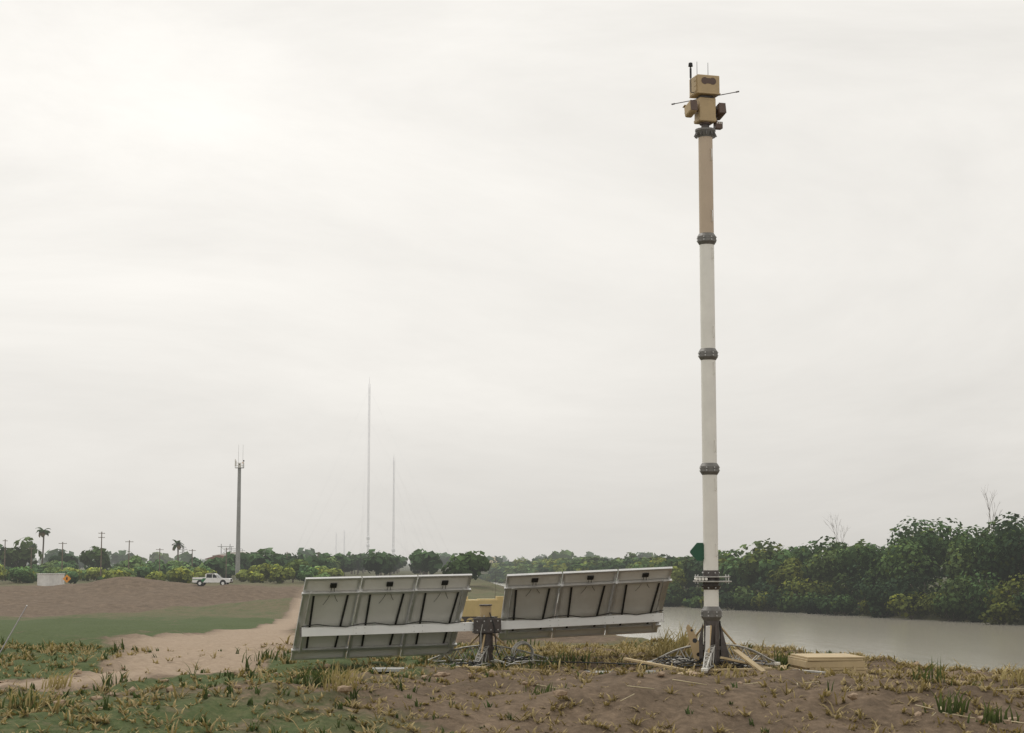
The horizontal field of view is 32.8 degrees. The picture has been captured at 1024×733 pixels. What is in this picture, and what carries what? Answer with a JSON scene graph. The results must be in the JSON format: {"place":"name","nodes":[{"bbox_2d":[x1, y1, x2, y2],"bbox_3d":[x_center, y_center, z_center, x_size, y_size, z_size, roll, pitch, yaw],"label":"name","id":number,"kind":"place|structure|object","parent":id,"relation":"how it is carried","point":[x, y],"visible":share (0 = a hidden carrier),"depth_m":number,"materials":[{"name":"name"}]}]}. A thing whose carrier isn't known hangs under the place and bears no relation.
{"place":"outdoors","nodes":[
{"label":"outdoors","id":0,"kind":"place"},
{"bbox_2d":[0,564,1023,732],"bbox_3d":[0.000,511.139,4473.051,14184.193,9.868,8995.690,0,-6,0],"label":"ground","id":1,"kind":"structure","parent":0,"point":[186,622],"depth_m":25.67,"materials":[{"name":"brown soil"}]},
{"bbox_2d":[0,537,42,567],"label":"tall tree","id":2,"kind":"object","parent":1,"relation":"on","point":[19,557],"visible":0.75,"depth_m":453.99,"materials":[{"name":"green plant"}]},
{"bbox_2d":[6,566,36,582],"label":"scrub bush","id":3,"kind":"object","parent":1,"relation":"on","point":[17,572],"visible":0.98,"depth_m":339.44,"materials":[{"name":"green plant"}]},
{"bbox_2d":[35,527,50,563],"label":"palm tree","id":4,"kind":"object","parent":1,"relation":"on","point":[42,533],"visible":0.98,"depth_m":517.05,"materials":[{"name":"green plant"}]},
{"bbox_2d":[37,573,70,585],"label":"concrete vault and warning sign","id":5,"kind":"object","parent":1,"relation":"on","point":[48,579],"visible":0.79,"depth_m":279.64,"materials":[{"name":"white paint"}]},
{"bbox_2d":[44,548,73,561],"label":"horizon tree","id":6,"kind":"object","parent":1,"relation":"on","point":[54,552],"visible":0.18,"depth_m":924.66,"materials":[{"name":"green plant"}]},
{"bbox_2d":[48,551,78,563],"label":"tall tree","id":7,"kind":"object","parent":1,"relation":"on","point":[66,558],"visible":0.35,"depth_m":507.40,"materials":[{"name":"green plant"}]},
{"bbox_2d":[84,567,105,580],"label":"scrub bush","id":8,"kind":"object","parent":1,"relation":"on","point":[93,573],"visible":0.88,"depth_m":379.59,"materials":[{"name":"green plant"}]},
{"bbox_2d":[79,546,111,569],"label":"tall tree","id":9,"kind":"object","parent":1,"relation":"on","point":[87,557],"visible":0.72,"depth_m":471.61,"materials":[{"name":"green plant"}]},
{"bbox_2d":[102,569,130,578],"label":"scrub bush","id":10,"kind":"object","parent":1,"relation":"on","point":[111,573],"visible":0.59,"depth_m":335.20,"materials":[{"name":"green plant"}]},
{"bbox_2d":[106,550,133,563],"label":"horizon tree","id":11,"kind":"object","parent":1,"relation":"on","point":[117,557],"visible":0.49,"depth_m":1095.16,"materials":[{"name":"green plant"}]},
{"bbox_2d":[122,556,141,568],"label":"scrub tree","id":12,"kind":"object","parent":1,"relation":"on","point":[135,559],"visible":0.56,"depth_m":433.41,"materials":[{"name":"green plant"}]},
{"bbox_2d":[134,566,156,577],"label":"scrub bush","id":13,"kind":"object","parent":1,"relation":"on","point":[141,571],"visible":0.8,"depth_m":370.86,"materials":[{"name":"green plant"}]},
{"bbox_2d":[145,571,167,580],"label":"scrub bush","id":14,"kind":"object","parent":1,"relation":"on","point":[157,575],"visible":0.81,"depth_m":333.05,"materials":[{"name":"green plant"}]},
{"bbox_2d":[149,552,169,562],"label":"horizon tree","id":15,"kind":"object","parent":1,"relation":"on","point":[164,557],"visible":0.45,"depth_m":1177.32,"materials":[{"name":"green plant"}]},
{"bbox_2d":[169,566,191,582],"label":"scrub bush","id":16,"kind":"object","parent":1,"relation":"on","point":[183,575],"visible":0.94,"depth_m":333.07,"materials":[{"name":"green plant"}]},
{"bbox_2d":[192,573,232,585],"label":"patrol pickup","id":17,"kind":"object","parent":1,"relation":"on","point":[210,578],"visible":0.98,"depth_m":269.01,"materials":[{"name":"white paint"}]},
{"bbox_2d":[203,557,224,573],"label":"orchard tree","id":18,"kind":"object","parent":1,"relation":"on","point":[216,565],"visible":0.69,"depth_m":423.63,"materials":[{"name":"green plant"}]},
{"bbox_2d":[224,551,250,567],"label":"orchard tree","id":19,"kind":"object","parent":1,"relation":"on","point":[244,558],"visible":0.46,"depth_m":473.07,"materials":[{"name":"green plant"}]},
{"bbox_2d":[235,452,243,578],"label":"monopole tower","id":20,"kind":"structure","parent":1,"relation":"on","point":[237,564],"depth_m":384.37,"materials":[{"name":"grey metal"}]},
{"bbox_2d":[246,571,264,582],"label":"scrub bush","id":21,"kind":"object","parent":1,"relation":"on","point":[255,577],"visible":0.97,"depth_m":345.25,"materials":[{"name":"green plant"}]},
{"bbox_2d":[246,563,273,579],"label":"embankment bush","id":22,"kind":"object","parent":1,"relation":"on","point":[263,570],"visible":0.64,"depth_m":359.66,"materials":[{"name":"green plant"}]},
{"bbox_2d":[249,549,281,567],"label":"orchard tree","id":23,"kind":"object","parent":1,"relation":"on","point":[262,559],"visible":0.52,"depth_m":425.00,"materials":[{"name":"green plant"}]},
{"bbox_2d":[270,566,294,582],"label":"scrub bush","id":24,"kind":"object","parent":1,"relation":"on","point":[279,574],"visible":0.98,"depth_m":340.38,"materials":[{"name":"green plant"}]},
{"bbox_2d":[282,559,311,582],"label":"embankment tree","id":25,"kind":"object","parent":1,"relation":"on","point":[295,565],"visible":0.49,"depth_m":350.91,"materials":[{"name":"green plant"}]},
{"bbox_2d":[298,566,318,581],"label":"scrub bush","id":26,"kind":"object","parent":1,"relation":"on","point":[310,572],"visible":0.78,"depth_m":340.44,"materials":[{"name":"green plant"}]},
{"bbox_2d":[304,556,328,567],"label":"orchard tree","id":27,"kind":"object","parent":1,"relation":"on","point":[314,561],"visible":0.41,"depth_m":423.89,"materials":[{"name":"green plant"}]},
{"bbox_2d":[315,566,343,576],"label":"scrub bush","id":28,"kind":"object","parent":1,"relation":"on","point":[334,572],"visible":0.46,"depth_m":376.77,"materials":[{"name":"green plant"}]},
{"bbox_2d":[321,553,345,566],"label":"orchard tree","id":29,"kind":"object","parent":1,"relation":"on","point":[340,558],"visible":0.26,"depth_m":499.65,"materials":[{"name":"green plant"}]},
{"bbox_2d":[339,555,355,575],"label":"orchard tree","id":30,"kind":"object","parent":1,"relation":"on","point":[346,565],"visible":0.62,"depth_m":524.28,"materials":[{"name":"green plant"}]},
{"bbox_2d":[351,554,363,574],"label":"orchard tree","id":31,"kind":"object","parent":1,"relation":"on","point":[357,561],"visible":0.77,"depth_m":595.41,"materials":[{"name":"green plant"}]},
{"bbox_2d":[294,377,441,553],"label":"guyed mast","id":32,"kind":"object","parent":1,"relation":"on","point":[368,487],"visible":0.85,"depth_m":1399.58,"materials":[{"name":"grey metal"}]},
{"bbox_2d":[360,549,394,575],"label":"orchard tree","id":33,"kind":"object","parent":1,"relation":"on","point":[376,564],"visible":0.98,"depth_m":428.39,"materials":[{"name":"green plant"}]},
{"bbox_2d":[348,457,425,569],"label":"guyed mast","id":34,"kind":"object","parent":1,"relation":"on","point":[393,550],"visible":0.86,"depth_m":1396.66,"materials":[{"name":"grey metal"}]},
{"bbox_2d":[413,551,442,574],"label":"orchard tree","id":35,"kind":"object","parent":1,"relation":"on","point":[431,563],"visible":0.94,"depth_m":427.83,"materials":[{"name":"green plant"}]},
{"bbox_2d":[441,550,490,579],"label":"tree","id":36,"kind":"object","parent":1,"relation":"on","point":[472,563],"visible":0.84,"depth_m":311.58,"materials":[{"name":"green plant"}]},
{"bbox_2d":[290,567,672,664],"bbox_3d":[-0.528,4.564,31.500,6.887,1.785,2.253,0,-6,-11],"label":"solar array","id":37,"kind":"object","parent":1,"relation":"on","point":[392,611],"visible":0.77,"depth_m":31.35,"materials":[{"name":"white paint"}]},
{"bbox_2d":[460,578,503,622],"bbox_3d":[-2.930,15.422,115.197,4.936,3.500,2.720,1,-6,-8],"label":"equipment box","id":38,"kind":"object","parent":1,"relation":"on","point":[471,610],"visible":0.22,"depth_m":113.93,"materials":[{"name":"yellow paint"}]},
{"bbox_2d":[0,634,1023,732],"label":"grass tufts","id":39,"kind":"object","parent":1,"relation":"on","point":[623,647],"visible":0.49,"depth_m":25.40,"materials":[{"name":"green plant"}]},
{"bbox_2d":[0,622,1023,723],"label":"tall weeds","id":40,"kind":"object","parent":1,"relation":"on","point":[669,645],"visible":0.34,"depth_m":25.50,"materials":[{"name":"green plant"}]},
{"bbox_2d":[0,661,1023,723],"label":"grass tufts","id":41,"kind":"object","parent":1,"relation":"on","point":[559,692],"visible":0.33,"depth_m":24.29,"materials":[{"name":"plant"}]},
{"bbox_2d":[372,667,705,675],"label":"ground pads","id":42,"kind":"object","parent":1,"relation":"on","point":[392,669],"visible":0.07,"depth_m":29.00,"materials":[{"name":"white paint"}]},
{"bbox_2d":[549,550,573,558],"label":"horizon tree","id":43,"kind":"object","parent":1,"relation":"on","point":[564,554],"visible":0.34,"depth_m":1034.58,"materials":[{"name":"green plant"}]},
{"bbox_2d":[394,650,866,674],"bbox_3d":[1.618,4.959,29.028,8.678,0.486,3.390,-1,-7,11],"label":"site debris","id":44,"kind":"object","parent":1,"relation":"on","point":[683,662],"visible":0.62,"depth_m":28.90,"materials":[{"name":"white paint"}]},
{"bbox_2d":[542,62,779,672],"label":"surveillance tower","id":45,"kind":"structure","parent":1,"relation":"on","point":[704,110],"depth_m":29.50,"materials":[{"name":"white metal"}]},
{"bbox_2d":[663,594,682,606],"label":"bank tree","id":46,"kind":"object","parent":1,"relation":"on","point":[677,599],"visible":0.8,"depth_m":357.19,"materials":[{"name":"green plant"}]},
{"bbox_2d":[669,566,686,589],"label":"bank tree","id":47,"kind":"object","parent":1,"relation":"on","point":[678,577],"visible":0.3,"depth_m":370.09,"materials":[{"name":"green plant"}]},
{"bbox_2d":[672,558,696,588],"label":"tree","id":48,"kind":"object","parent":1,"relation":"on","point":[680,564],"visible":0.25,"depth_m":379.18,"materials":[{"name":"green plant"}]},
{"bbox_2d":[682,586,703,598],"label":"bank tree","id":49,"kind":"object","parent":1,"relation":"on","point":[691,592],"visible":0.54,"depth_m":357.03,"materials":[{"name":"green plant"}]},
{"bbox_2d":[684,557,702,587],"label":"tree","id":50,"kind":"object","parent":1,"relation":"on","point":[693,567],"visible":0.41,"depth_m":366.32,"materials":[{"name":"green plant"}]},
{"bbox_2d":[683,554,721,575],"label":"tree","id":51,"kind":"object","parent":1,"relation":"on","point":[689,565],"visible":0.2,"depth_m":366.05,"materials":[{"name":"green plant"}]},
{"bbox_2d":[719,578,735,594],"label":"bank tree","id":52,"kind":"object","parent":1,"relation":"on","point":[728,587],"visible":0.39,"depth_m":347.25,"materials":[{"name":"green plant"}]},
{"bbox_2d":[719,590,739,609],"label":"bank tree","id":53,"kind":"object","parent":1,"relation":"on","point":[725,600],"visible":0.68,"depth_m":333.00,"materials":[{"name":"green plant"}]},
{"bbox_2d":[718,549,747,564],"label":"tree","id":54,"kind":"object","parent":1,"relation":"on","point":[726,555],"visible":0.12,"depth_m":370.35,"materials":[{"name":"green plant"}]},
{"bbox_2d":[718,556,753,585],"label":"tree","id":55,"kind":"object","parent":1,"relation":"on","point":[729,570],"visible":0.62,"depth_m":348.02,"materials":[{"name":"green plant"}]},
{"bbox_2d":[719,585,755,599],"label":"bank tree","id":56,"kind":"object","parent":1,"relation":"on","point":[745,591],"visible":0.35,"depth_m":336.78,"materials":[{"name":"green plant"}]},
{"bbox_2d":[730,593,748,609],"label":"bank tree","id":57,"kind":"object","parent":1,"relation":"on","point":[739,604],"visible":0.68,"depth_m":332.23,"materials":[{"name":"green plant"}]},
{"bbox_2d":[744,592,768,610],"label":"bank tree","id":58,"kind":"object","parent":1,"relation":"on","point":[747,602],"visible":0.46,"depth_m":326.77,"materials":[{"name":"green plant"}]},
{"bbox_2d":[733,538,787,582],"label":"tree","id":59,"kind":"object","parent":1,"relation":"on","point":[754,565],"visible":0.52,"depth_m":340.44,"materials":[{"name":"green plant"}]},
{"bbox_2d":[750,591,775,610],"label":"bank tree","id":60,"kind":"object","parent":1,"relation":"on","point":[759,598],"visible":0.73,"depth_m":324.72,"materials":[{"name":"green plant"}]},
{"bbox_2d":[758,550,810,585],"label":"tree","id":61,"kind":"object","parent":1,"relation":"on","point":[773,564],"visible":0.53,"depth_m":334.19,"materials":[{"name":"green plant"}]},
{"bbox_2d":[766,556,803,589],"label":"bank tree","id":62,"kind":"object","parent":1,"relation":"on","point":[782,575],"visible":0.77,"depth_m":330.32,"materials":[{"name":"green plant"}]},
{"bbox_2d":[776,591,803,612],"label":"bank tree","id":63,"kind":"object","parent":1,"relation":"on","point":[785,608],"visible":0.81,"depth_m":317.56,"materials":[{"name":"green plant"}]},
{"bbox_2d":[776,577,826,598],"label":"bank tree","id":64,"kind":"object","parent":1,"relation":"on","point":[803,587],"visible":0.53,"depth_m":319.36,"materials":[{"name":"green plant"}]},
{"bbox_2d":[790,592,821,612],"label":"bank tree","id":65,"kind":"object","parent":1,"relation":"on","point":[804,600],"visible":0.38,"depth_m":313.76,"materials":[{"name":"green plant"}]},
{"bbox_2d":[790,544,828,587],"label":"tree","id":66,"kind":"object","parent":1,"relation":"on","point":[802,554],"visible":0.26,"depth_m":345.16,"materials":[{"name":"green plant"}]},
{"bbox_2d":[803,595,822,613],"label":"bush","id":67,"kind":"object","parent":1,"relation":"on","point":[813,607],"visible":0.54,"depth_m":308.09,"materials":[{"name":"green plant"}]},
{"bbox_2d":[802,548,846,585],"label":"tree","id":68,"kind":"object","parent":1,"relation":"on","point":[823,571],"visible":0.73,"depth_m":318.19,"materials":[{"name":"green plant"}]},
{"bbox_2d":[788,653,867,674],"bbox_3d":[5.297,5.041,29.329,1.100,0.351,1.265,1,-6,-6],"label":"board stack","id":69,"kind":"object","parent":1,"relation":"on","point":[835,662],"visible":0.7,"depth_m":28.79,"materials":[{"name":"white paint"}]},
{"bbox_2d":[808,536,849,578],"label":"tree","id":70,"kind":"object","parent":1,"relation":"on","point":[820,547],"visible":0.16,"depth_m":324.50,"materials":[{"name":"green plant"}]},
{"bbox_2d":[816,594,858,614],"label":"bank tree","id":71,"kind":"object","parent":1,"relation":"on","point":[826,604],"visible":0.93,"depth_m":298.92,"materials":[{"name":"green plant"}]},
{"bbox_2d":[830,596,861,615],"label":"bush","id":72,"kind":"object","parent":1,"relation":"on","point":[843,611],"visible":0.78,"depth_m":298.21,"materials":[{"name":"green plant"}]},
{"bbox_2d":[831,545,886,580],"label":"tree","id":73,"kind":"object","parent":1,"relation":"on","point":[844,570],"visible":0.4,"depth_m":312.79,"materials":[{"name":"green plant"}]},
{"bbox_2d":[835,541,889,583],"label":"tree","id":74,"kind":"object","parent":1,"relation":"on","point":[849,563],"visible":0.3,"depth_m":309.88,"materials":[{"name":"green plant"}]},
{"bbox_2d":[859,599,893,616],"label":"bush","id":75,"kind":"object","parent":1,"relation":"on","point":[863,605],"visible":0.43,"depth_m":290.26,"materials":[{"name":"green plant"}]},
{"bbox_2d":[851,575,908,615],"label":"bank tree","id":76,"kind":"object","parent":1,"relation":"on","point":[865,590],"visible":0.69,"depth_m":288.26,"materials":[{"name":"green plant"}]},
{"bbox_2d":[866,596,894,617],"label":"bush","id":77,"kind":"object","parent":1,"relation":"on","point":[874,607],"visible":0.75,"depth_m":287.60,"materials":[{"name":"green plant"}]},
{"bbox_2d":[859,544,904,582],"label":"tree","id":78,"kind":"object","parent":1,"relation":"on","point":[871,558],"visible":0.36,"depth_m":303.67,"materials":[{"name":"green plant"}]},
{"bbox_2d":[872,574,929,614],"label":"bank tree","id":79,"kind":"object","parent":1,"relation":"on","point":[892,587],"visible":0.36,"depth_m":288.30,"materials":[{"name":"green plant"}]},
{"bbox_2d":[877,537,939,587],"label":"tree","id":80,"kind":"object","parent":1,"relation":"on","point":[899,563],"visible":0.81,"depth_m":292.06,"materials":[{"name":"green plant"}]},
{"bbox_2d":[884,591,933,619],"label":"bush","id":81,"kind":"object","parent":1,"relation":"on","point":[897,604],"visible":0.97,"depth_m":278.37,"materials":[{"name":"green plant"}]},
{"bbox_2d":[887,525,945,582],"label":"tree","id":82,"kind":"object","parent":1,"relation":"on","point":[925,543],"visible":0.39,"depth_m":296.07,"materials":[{"name":"green plant"}]},
{"bbox_2d":[885,564,948,613],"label":"bank tree","id":83,"kind":"object","parent":1,"relation":"on","point":[903,590],"visible":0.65,"depth_m":283.05,"materials":[{"name":"green plant"}]},
{"bbox_2d":[895,517,941,589],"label":"tree","id":84,"kind":"object","parent":1,"relation":"on","point":[914,530],"visible":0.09,"depth_m":310.92,"materials":[{"name":"green plant"}]},
{"bbox_2d":[887,519,952,592],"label":"tree","id":85,"kind":"object","parent":1,"relation":"on","point":[894,529],"visible":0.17,"depth_m":317.62,"materials":[{"name":"green plant"}]},
{"bbox_2d":[922,592,970,617],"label":"bush","id":86,"kind":"object","parent":1,"relation":"on","point":[928,605],"visible":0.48,"depth_m":271.98,"materials":[{"name":"green plant"}]},
{"bbox_2d":[931,593,969,620],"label":"bush","id":87,"kind":"object","parent":1,"relation":"on","point":[951,608],"visible":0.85,"depth_m":267.93,"materials":[{"name":"green plant"}]},
{"bbox_2d":[921,517,980,579],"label":"tree","id":88,"kind":"object","parent":1,"relation":"on","point":[938,552],"visible":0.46,"depth_m":295.61,"materials":[{"name":"green plant"}]},
{"bbox_2d":[923,575,980,620],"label":"bank tree","id":89,"kind":"object","parent":1,"relation":"on","point":[950,588],"visible":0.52,"depth_m":269.49,"materials":[{"name":"green plant"}]},
{"bbox_2d":[940,538,980,583],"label":"tree","id":90,"kind":"object","parent":1,"relation":"on","point":[954,569],"visible":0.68,"depth_m":284.99,"materials":[{"name":"green plant"}]},
{"bbox_2d":[943,570,1001,601],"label":"bank tree","id":91,"kind":"object","parent":1,"relation":"on","point":[975,578],"visible":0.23,"depth_m":274.31,"materials":[{"name":"green plant"}]},
{"bbox_2d":[967,602,991,621],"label":"bush","id":92,"kind":"object","parent":1,"relation":"on","point":[975,612],"visible":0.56,"depth_m":264.25,"materials":[{"name":"green plant"}]},
{"bbox_2d":[952,525,1012,585],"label":"tree","id":93,"kind":"object","parent":1,"relation":"on","point":[968,540],"visible":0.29,"depth_m":280.21,"materials":[{"name":"green plant"}]},
{"bbox_2d":[960,568,1009,617],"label":"bank tree","id":94,"kind":"object","parent":1,"relation":"on","point":[982,587],"visible":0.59,"depth_m":264.39,"materials":[{"name":"green plant"}]},
{"bbox_2d":[969,519,1018,594],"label":"tree","id":95,"kind":"object","parent":1,"relation":"on","point":[989,527],"visible":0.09,"depth_m":286.74,"materials":[{"name":"green plant"}]},
{"bbox_2d":[973,539,1016,588],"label":"tree","id":96,"kind":"object","parent":1,"relation":"on","point":[984,571],"visible":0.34,"depth_m":276.26,"materials":[{"name":"green plant"}]},
{"bbox_2d":[967,512,1023,554],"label":"tree","id":97,"kind":"object","parent":1,"relation":"on","point":[996,518],"visible":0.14,"depth_m":290.98,"materials":[{"name":"green plant"}]},
{"bbox_2d":[978,600,1023,624],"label":"bush","id":98,"kind":"object","parent":1,"relation":"on","point":[1003,613],"visible":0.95,"depth_m":253.82,"materials":[{"name":"green plant"}]},
{"bbox_2d":[978,526,1023,592],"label":"tree","id":99,"kind":"object","parent":1,"relation":"on","point":[995,549],"visible":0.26,"depth_m":270.00,"materials":[{"name":"green plant"}]},
{"bbox_2d":[984,573,1023,609],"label":"bank tree","id":100,"kind":"object","parent":1,"relation":"on","point":[1017,584],"visible":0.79,"depth_m":258.31,"materials":[{"name":"green plant"}]},
{"bbox_2d":[990,513,1023,585],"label":"tree","id":101,"kind":"object","parent":1,"relation":"on","point":[1014,548],"visible":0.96,"depth_m":263.02,"materials":[{"name":"green plant"}]},
{"bbox_2d":[1011,590,1023,617],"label":"bank tree","id":102,"kind":"object","parent":1,"relation":"on","point":[1018,598],"visible":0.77,"depth_m":254.38,"materials":[{"name":"green plant"}]},
{"bbox_2d":[0,0,1023,563],"label":"sky","id":103,"kind":"structure","parent":0,"point":[221,220],"materials":[{"name":"white"}]},
{"bbox_2d":[492,582,1023,671],"bbox_3d":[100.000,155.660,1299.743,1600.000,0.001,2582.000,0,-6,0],"label":"river","id":104,"kind":"structure","parent":0,"point":[977,645],"depth_m":217.03,"materials":[{"name":"liquid"}]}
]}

